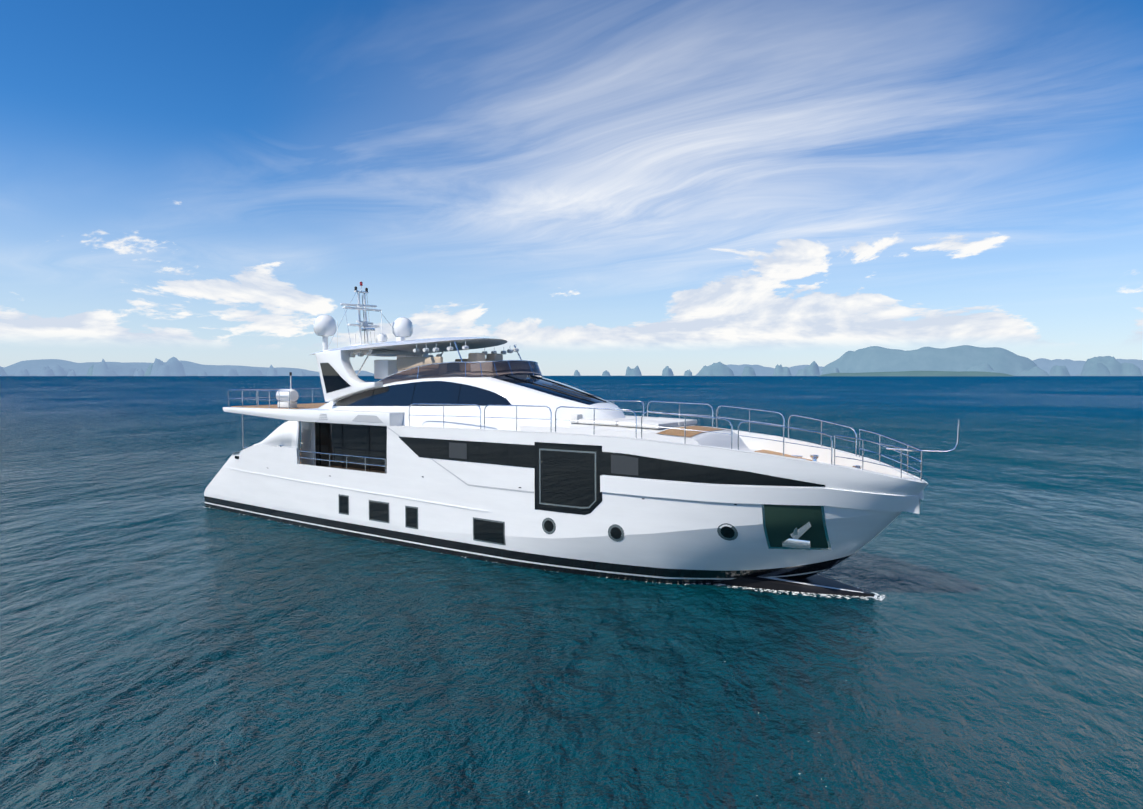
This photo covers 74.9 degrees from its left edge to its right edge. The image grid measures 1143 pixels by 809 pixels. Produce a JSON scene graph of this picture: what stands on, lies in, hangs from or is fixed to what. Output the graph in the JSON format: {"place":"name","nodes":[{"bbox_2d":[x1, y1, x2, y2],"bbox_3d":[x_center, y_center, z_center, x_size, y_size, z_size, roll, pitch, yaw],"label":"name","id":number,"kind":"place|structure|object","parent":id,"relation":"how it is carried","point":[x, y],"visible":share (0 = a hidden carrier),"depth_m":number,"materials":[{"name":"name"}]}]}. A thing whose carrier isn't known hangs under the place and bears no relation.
{"place":"outdoors","nodes":[
{"label":"outdoors","id":0,"kind":"place"},
{"bbox_2d":[0,376,1142,808],"bbox_3d":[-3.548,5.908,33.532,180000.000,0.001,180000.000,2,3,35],"label":"sea","id":1,"kind":"structure","parent":0,"point":[168,640],"depth_m":20.44,"materials":[{"name":"liquid"}]},
{"bbox_2d":[0,345,1142,375],"bbox_3d":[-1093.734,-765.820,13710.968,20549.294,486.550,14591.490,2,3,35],"label":"mountains","id":2,"kind":"structure","parent":1,"relation":"in","point":[965,360],"depth_m":11413.71,"materials":[{"name":"grey stone"}]},
{"bbox_2d":[204,282,959,596],"bbox_3d":[-3.382,0.371,33.205,36.974,12.890,7.545,2,3,35],"label":"motor yacht","id":3,"kind":"object","parent":1,"relation":"on","point":[494,456],"visible":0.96,"depth_m":28.09,"materials":[{"name":"paint"}]},
{"bbox_2d":[0,0,1142,375],"label":"sky","id":4,"kind":"structure","parent":0,"point":[589,187],"materials":[{"name":"blue"}]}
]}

